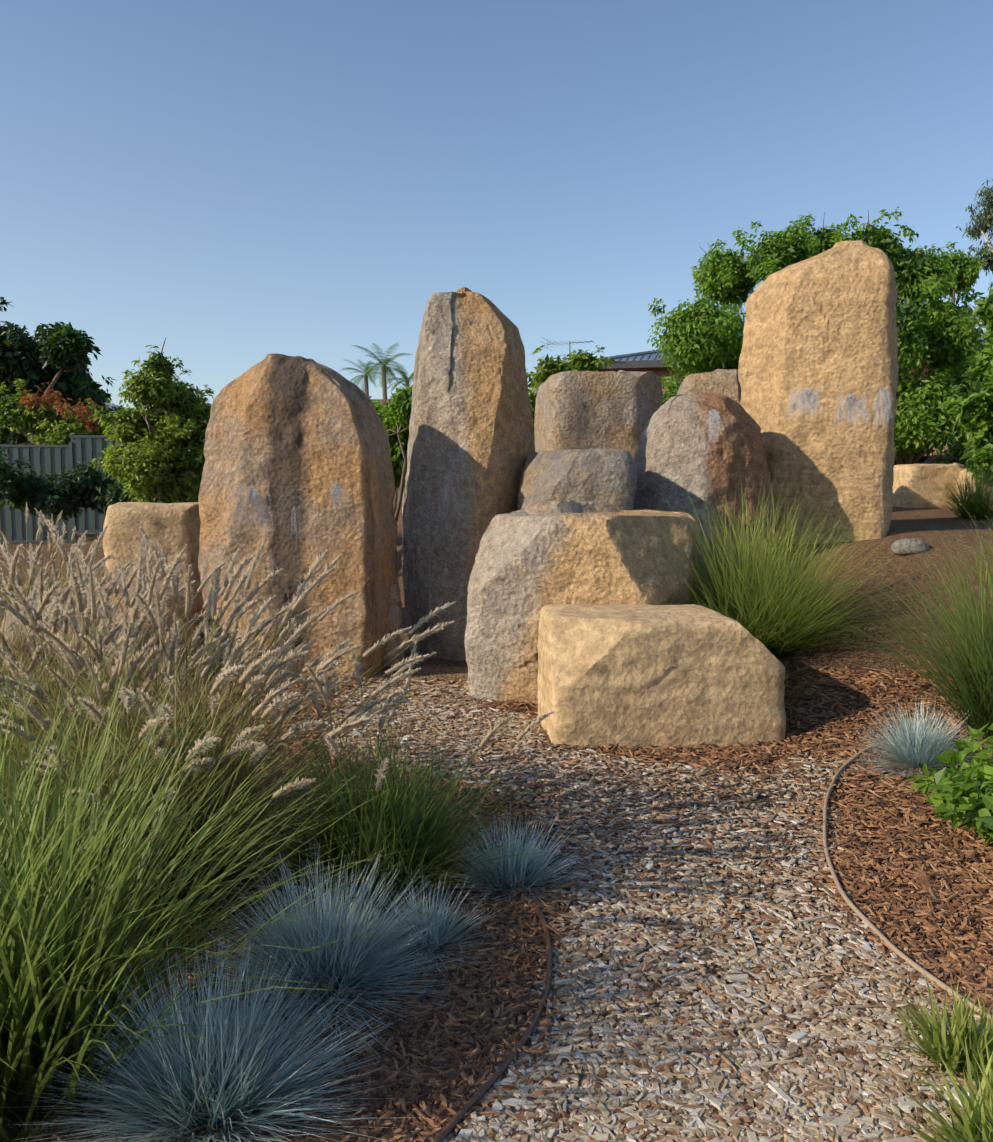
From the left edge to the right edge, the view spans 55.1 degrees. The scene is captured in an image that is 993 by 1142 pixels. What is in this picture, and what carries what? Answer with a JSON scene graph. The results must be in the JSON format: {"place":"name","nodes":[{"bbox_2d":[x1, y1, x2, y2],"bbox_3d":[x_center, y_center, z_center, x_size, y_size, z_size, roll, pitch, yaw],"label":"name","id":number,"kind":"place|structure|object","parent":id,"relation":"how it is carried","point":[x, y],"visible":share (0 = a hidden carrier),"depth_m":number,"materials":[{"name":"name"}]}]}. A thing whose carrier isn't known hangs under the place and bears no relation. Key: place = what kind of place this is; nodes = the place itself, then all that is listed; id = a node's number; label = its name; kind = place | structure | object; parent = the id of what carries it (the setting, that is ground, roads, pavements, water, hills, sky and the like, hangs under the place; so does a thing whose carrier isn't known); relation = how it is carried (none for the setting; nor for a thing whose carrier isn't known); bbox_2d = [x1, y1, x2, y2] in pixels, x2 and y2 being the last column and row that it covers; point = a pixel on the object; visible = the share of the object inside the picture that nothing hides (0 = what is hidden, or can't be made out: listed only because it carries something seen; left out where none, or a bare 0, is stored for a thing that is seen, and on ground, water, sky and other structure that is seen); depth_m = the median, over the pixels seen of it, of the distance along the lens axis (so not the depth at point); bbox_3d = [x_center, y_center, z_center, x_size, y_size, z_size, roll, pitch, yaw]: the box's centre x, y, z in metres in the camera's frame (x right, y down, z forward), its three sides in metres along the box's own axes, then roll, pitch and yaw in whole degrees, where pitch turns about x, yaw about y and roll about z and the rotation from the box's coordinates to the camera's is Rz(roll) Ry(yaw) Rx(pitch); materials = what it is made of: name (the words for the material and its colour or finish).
{"place":"outdoors","nodes":[
{"label":"outdoors","id":0,"kind":"place"},
{"bbox_2d":[1,601,44,659],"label":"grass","id":1,"kind":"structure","parent":0,"point":[15,638],"depth_m":7.39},
{"bbox_2d":[23,577,51,594],"bbox_3d":[-5.825,0.234,12.114,0.372,0.319,0.285,0,5,2],"label":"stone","id":2,"kind":"object","parent":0,"point":[49,582],"visible":0.06,"depth_m":12.02,"materials":[{"name":"stone"}]},
{"bbox_2d":[0,502,104,621],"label":"fountain grass","id":3,"kind":"object","parent":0,"point":[7,545],"depth_m":8.89,"materials":[{"name":"beige plant"}]},
{"bbox_2d":[0,471,992,1133],"bbox_3d":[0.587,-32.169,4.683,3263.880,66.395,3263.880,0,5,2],"label":"ground","id":4,"kind":"structure","parent":0,"point":[906,523],"depth_m":6.59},
{"bbox_2d":[0,378,111,469],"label":"red shrub","id":5,"kind":"object","parent":4,"relation":"on","point":[50,427],"visible":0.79,"depth_m":19.82,"materials":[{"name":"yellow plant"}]},
{"bbox_2d":[19,382,103,431],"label":"red shrub leaves","id":6,"kind":"object","parent":5,"relation":"attached to","point":[82,414],"visible":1,"depth_m":19.63,"materials":[{"name":"red plant"}]},
{"bbox_2d":[0,296,114,474],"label":"dark tree","id":7,"kind":"object","parent":4,"relation":"on","point":[56,357],"visible":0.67,"depth_m":34.73,"materials":[{"name":"green plant"}]},
{"bbox_2d":[8,402,126,471],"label":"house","id":8,"kind":"structure","parent":4,"relation":"on","point":[109,405],"depth_m":40.85,"materials":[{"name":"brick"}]},
{"bbox_2d":[0,446,197,521],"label":"low shrub leaves","id":9,"kind":"object","parent":4,"relation":"on","point":[91,486],"visible":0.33,"depth_m":12.72,"materials":[{"name":"green plant"}]},
{"bbox_2d":[0,435,204,542],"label":"fence","id":10,"kind":"object","parent":4,"relation":"on","point":[69,456],"visible":0.25,"depth_m":18.81,"materials":[{"name":"grey metal"}]},
{"bbox_2d":[1,579,209,678],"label":"boulder","id":11,"kind":"object","parent":4,"relation":"on","point":[196,607],"visible":0.21,"depth_m":7.53,"materials":[{"name":"beige stone"}]},
{"bbox_2d":[0,637,237,934],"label":"edge grass","id":12,"kind":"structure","parent":4,"relation":"on","point":[42,790],"depth_m":3.19,"materials":[{"name":"green plant"}]},
{"bbox_2d":[0,525,280,857],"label":"fountain grass","id":13,"kind":"object","parent":4,"relation":"on","point":[37,592],"depth_m":4.00,"materials":[{"name":"beige plant"}]},
{"bbox_2d":[90,338,213,502],"bbox_3d":[-3.850,-0.993,11.070,1.662,3.316,1.177,0,5,2],"label":"young tree","id":14,"kind":"object","parent":4,"relation":"on","point":[163,461],"visible":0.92,"depth_m":10.89,"materials":[{"name":"green plant"}]},
{"bbox_2d":[103,502,201,595],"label":"block","id":15,"kind":"structure","parent":4,"relation":"on","point":[172,529],"depth_m":8.68,"materials":[{"name":"beige stone"}]},
{"bbox_2d":[11,682,364,966],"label":"ornamental grass","id":16,"kind":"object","parent":4,"relation":"on","point":[242,869],"depth_m":3.51,"materials":[{"name":"plant"}]},
{"bbox_2d":[51,979,371,1141],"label":"blue fescue","id":17,"kind":"object","parent":4,"relation":"on","point":[208,1085],"visible":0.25,"depth_m":2.26,"materials":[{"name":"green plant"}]},
{"bbox_2d":[0,631,423,1141],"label":"edge grass","id":18,"kind":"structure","parent":4,"relation":"on","point":[42,971],"depth_m":2.34,"materials":[{"name":"green plant"}]},
{"bbox_2d":[0,510,455,975],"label":"fountain grass","id":19,"kind":"object","parent":4,"relation":"on","point":[74,662],"depth_m":3.48,"materials":[{"name":"plant"}]},
{"bbox_2d":[198,353,401,678],"bbox_3d":[-1.643,-0.359,7.842,1.575,2.796,0.904,1,5,13],"label":"standing stone","id":20,"kind":"object","parent":4,"relation":"on","point":[297,479],"visible":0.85,"depth_m":7.46,"materials":[{"name":"brown stone"}]},
{"bbox_2d":[174,836,480,1059],"bbox_3d":[-0.525,1.078,2.901,1.033,0.492,1.028,0,5,2],"label":"blue fescue","id":21,"kind":"object","parent":4,"relation":"on","point":[330,920],"visible":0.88,"depth_m":2.89,"materials":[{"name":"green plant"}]},
{"bbox_2d":[245,885,427,1029],"bbox_3d":[-0.496,1.170,2.976,0.664,0.333,0.718,0,5,2],"label":"blue fescue","id":22,"kind":"object","parent":21,"relation":"attached to","point":[335,965],"visible":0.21,"depth_m":2.88,"materials":[{"name":"blue plant"}]},
{"bbox_2d":[183,396,534,435],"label":"hedge leaves","id":23,"kind":"object","parent":4,"relation":"on","point":[387,404],"depth_m":19.94,"materials":[{"name":"green plant"}]},
{"bbox_2d":[342,360,384,396],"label":"palm","id":24,"kind":"object","parent":4,"relation":"on","point":[365,379],"visible":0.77,"depth_m":70.21,"materials":[{"name":"green plant"}]},
{"bbox_2d":[371,399,388,406],"bbox_3d":[-2.862,-3.593,25.785,2.660,2.119,0.060,0,5,2],"label":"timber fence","id":25,"kind":"object","parent":4,"relation":"on","point":[383,401],"visible":0.04,"depth_m":25.68,"materials":[{"name":"brown"}]},
{"bbox_2d":[351,343,410,403],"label":"palm","id":26,"kind":"object","parent":4,"relation":"on","point":[383,373],"visible":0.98,"depth_m":62.18,"materials":[{"name":"green plant"}]},
{"bbox_2d":[372,381,412,569],"bbox_3d":[-1.313,-0.980,11.587,1.201,2.562,1.339,0,5,2],"label":"shrub","id":27,"kind":"object","parent":4,"relation":"on","point":[394,417],"visible":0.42,"depth_m":11.38,"materials":[{"name":"green plant"}]},
{"bbox_2d":[382,633,403,668],"bbox_3d":[-0.910,0.647,7.967,0.267,0.346,0.316,0,5,2],"label":"gap stone","id":28,"kind":"object","parent":4,"relation":"on","point":[392,644],"visible":0.33,"depth_m":7.83,"materials":[{"name":"stone"}]},
{"bbox_2d":[387,604,401,632],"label":"gap stone","id":29,"kind":"object","parent":28,"relation":"on","point":[394,620],"visible":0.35,"depth_m":7.83,"materials":[{"name":"stone"}]},
{"bbox_2d":[390,584,400,604],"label":"gap stone","id":30,"kind":"object","parent":29,"relation":"on","point":[395,592],"visible":0.65,"depth_m":7.87,"materials":[{"name":"stone"}]},
{"bbox_2d":[381,362,413,390],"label":"palm","id":31,"kind":"object","parent":4,"relation":"on","point":[406,383],"visible":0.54,"depth_m":66.27,"materials":[{"name":"green plant"}]},
{"bbox_2d":[402,287,534,660],"bbox_3d":[-0.315,-0.759,8.573,1.218,3.550,0.964,3,6,30],"label":"standing stone","id":32,"kind":"object","parent":4,"relation":"on","point":[471,446],"visible":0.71,"depth_m":8.18,"materials":[{"name":"grey stone"}]},
{"bbox_2d":[3,377,937,463],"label":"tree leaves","id":33,"kind":"object","parent":4,"relation":"on","point":[110,409],"depth_m":38.26,"materials":[{"name":"green plant"}]},
{"bbox_2d":[0,665,992,1141],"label":"loose wood chips","id":34,"kind":"object","parent":4,"relation":"on","point":[578,1073],"visible":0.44,"depth_m":3.04,"materials":[{"name":"brown wood"}]},
{"bbox_2d":[0,918,405,1141],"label":"blue fescue","id":35,"kind":"object","parent":34,"relation":"on","point":[219,1057],"visible":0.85,"depth_m":2.28,"materials":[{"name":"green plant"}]},
{"bbox_2d":[152,634,576,919],"bbox_3d":[-0.517,0.773,3.554,1.544,0.956,1.538,-3,6,-30],"label":"grass clump","id":36,"kind":"object","parent":34,"relation":"on","point":[386,825],"visible":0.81,"depth_m":3.50,"materials":[{"name":"green plant"}]},
{"bbox_2d":[365,871,510,975],"bbox_3d":[-0.220,1.148,3.144,0.599,0.274,0.588,0,5,2],"label":"blue fescue","id":37,"kind":"object","parent":34,"relation":"on","point":[440,926],"visible":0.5,"depth_m":3.16,"materials":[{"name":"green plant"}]},
{"bbox_2d":[432,902,551,1141],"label":"garden edging","id":38,"kind":"object","parent":34,"relation":"on","point":[472,1101],"visible":1,"depth_m":2.52,"materials":[{"name":"brown metal"}]},
{"bbox_2d":[432,801,595,911],"bbox_3d":[0.049,1.068,3.634,0.694,0.333,0.712,-4,6,-36],"label":"blue fescue","id":39,"kind":"object","parent":34,"relation":"on","point":[526,862],"visible":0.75,"depth_m":3.62,"materials":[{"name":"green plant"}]},
{"bbox_2d":[445,819,577,896],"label":"blue fescue grass","id":40,"kind":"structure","parent":39,"relation":"attached to","point":[493,877],"depth_m":3.60,"materials":[{"name":"blue plant"}]},
{"bbox_2d":[823,741,990,1018],"bbox_3d":[1.599,1.115,3.996,0.444,0.087,2.909,1,5,14],"label":"garden edging","id":41,"kind":"object","parent":34,"relation":"on","point":[891,945],"visible":0.83,"depth_m":3.36,"materials":[{"name":"beige metal"}]},
{"bbox_2d":[837,699,985,779],"bbox_3d":[2.232,0.851,5.068,0.906,0.425,0.881,0,5,2],"label":"blue fescue","id":42,"kind":"object","parent":34,"relation":"on","point":[917,747],"visible":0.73,"depth_m":5.02,"materials":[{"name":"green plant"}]},
{"bbox_2d":[871,969,992,1101],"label":"spiky plant","id":43,"kind":"object","parent":34,"relation":"on","point":[949,1049],"visible":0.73,"depth_m":2.47,"materials":[{"name":"green plant"}]},
{"bbox_2d":[526,345,615,442],"bbox_3d":[1.598,-2.412,15.835,3.297,2.745,2.006,0,5,2],"label":"shrub","id":44,"kind":"object","parent":4,"relation":"on","point":[550,366],"depth_m":15.62,"materials":[{"name":"green plant"}]},
{"bbox_2d":[464,510,698,703],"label":"block","id":45,"kind":"structure","parent":4,"relation":"on","point":[527,567],"depth_m":6.61,"materials":[{"name":"beige stone"}]},
{"bbox_2d":[524,500,617,513],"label":"slab","id":46,"kind":"structure","parent":45,"relation":"on","point":[559,506],"depth_m":7.19,"materials":[{"name":"grey stone"}]},
{"bbox_2d":[518,448,636,509],"bbox_3d":[0.699,-0.124,8.355,1.132,1.881,1.510,0,5,2],"label":"boulder","id":47,"kind":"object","parent":45,"relation":"on","point":[606,475],"depth_m":7.62,"materials":[{"name":"grey stone"}]},
{"bbox_2d":[534,370,662,459],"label":"back block","id":48,"kind":"structure","parent":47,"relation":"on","point":[594,409],"depth_m":10.60,"materials":[{"name":"grey stone"}]},
{"bbox_2d":[537,604,785,747],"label":"flat block","id":49,"kind":"structure","parent":4,"relation":"on","point":[645,675],"depth_m":5.51,"materials":[{"name":"beige stone"}]},
{"bbox_2d":[633,392,775,597],"bbox_3d":[1.885,-0.631,8.796,1.375,2.001,1.305,0,5,2],"label":"boulder","id":50,"kind":"object","parent":4,"relation":"on","point":[699,444],"visible":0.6,"depth_m":8.32,"materials":[{"name":"brown stone"}]},
{"bbox_2d":[676,369,740,403],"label":"back block","id":51,"kind":"structure","parent":4,"relation":"on","point":[724,382],"depth_m":11.03,"materials":[{"name":"brown stone"}]},
{"bbox_2d":[628,467,939,659],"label":"ornamental grass","id":52,"kind":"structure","parent":4,"relation":"on","point":[754,604],"depth_m":6.71,"materials":[{"name":"green plant"}]},
{"bbox_2d":[597,337,986,462],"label":"house","id":53,"kind":"structure","parent":4,"relation":"on","point":[645,361],"depth_m":27.40,"materials":[{"name":"metal"}]},
{"bbox_2d":[541,337,594,360],"bbox_3d":[2.075,-5.484,27.024,1.361,2.205,1.200,2,5,21],"label":"tv antenna","id":54,"kind":"object","parent":53,"relation":"on","point":[566,344],"visible":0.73,"depth_m":26.92,"materials":[{"name":"silver metal"}]},
{"bbox_2d":[738,240,898,544],"bbox_3d":[3.078,-1.565,9.232,1.495,3.094,1.063,2,5,24],"label":"standing stone","id":55,"kind":"object","parent":4,"relation":"on","point":[818,368],"visible":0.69,"depth_m":8.73,"materials":[{"name":"stone"}]},
{"bbox_2d":[647,207,992,464],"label":"tree","id":56,"kind":"object","parent":4,"relation":"on","point":[940,337],"visible":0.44,"depth_m":14.22,"materials":[{"name":"green plant"}]},
{"bbox_2d":[792,516,992,737],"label":"ornamental grass","id":57,"kind":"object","parent":4,"relation":"on","point":[974,686],"depth_m":5.20,"materials":[{"name":"green plant"}]},
{"bbox_2d":[891,538,929,554],"bbox_3d":[3.482,-0.203,8.011,0.316,0.146,0.175,0,5,2],"label":"blue stone","id":58,"kind":"object","parent":4,"relation":"on","point":[905,543],"visible":0.83,"depth_m":7.94,"materials":[{"name":"stone"}]},
{"bbox_2d":[892,463,965,507],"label":"block wall","id":59,"kind":"structure","parent":4,"relation":"on","point":[906,487],"depth_m":12.43,"materials":[{"name":"beige stone"}]},
{"bbox_2d":[873,1033,992,1141],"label":"spiky plant","id":60,"kind":"object","parent":4,"relation":"on","point":[974,1121],"visible":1,"depth_m":2.17,"materials":[{"name":"green plant"}]},
{"bbox_2d":[905,722,992,844],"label":"shrub","id":61,"kind":"object","parent":4,"relation":"on","point":[966,795],"visible":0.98,"depth_m":4.08,"materials":[{"name":"green plant"}]},
{"bbox_2d":[914,457,992,519],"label":"ornamental grass","id":62,"kind":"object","parent":4,"relation":"on","point":[972,502],"depth_m":10.58,"materials":[{"name":"green plant"}]},
{"bbox_2d":[932,493,992,588],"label":"ornamental grass","id":63,"kind":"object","parent":4,"relation":"on","point":[977,551],"depth_m":6.58,"materials":[{"name":"green plant"}]},
{"bbox_2d":[941,289,992,482],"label":"tree","id":64,"kind":"object","parent":4,"relation":"on","point":[972,412],"visible":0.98,"depth_m":11.73,"materials":[{"name":"green plant"}]},
{"bbox_2d":[955,469,992,507],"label":"block wall","id":65,"kind":"structure","parent":4,"relation":"on","point":[960,476],"depth_m":12.18,"materials":[{"name":"beige stone"}]},
{"bbox_2d":[957,179,992,290],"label":"eucalyptus","id":66,"kind":"object","parent":4,"relation":"on","point":[980,227],"visible":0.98,"depth_m":41.22,"materials":[{"name":"green plant"}]},
{"bbox_2d":[969,460,992,510],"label":"ornamental grass","id":67,"kind":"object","parent":4,"relation":"on","point":[987,491],"depth_m":10.25,"materials":[{"name":"green plant"}]},
{"bbox_2d":[0,0,992,409],"label":"sky","id":68,"kind":"structure","parent":0,"point":[232,183],"materials":[{"name":"blue"}]}
]}

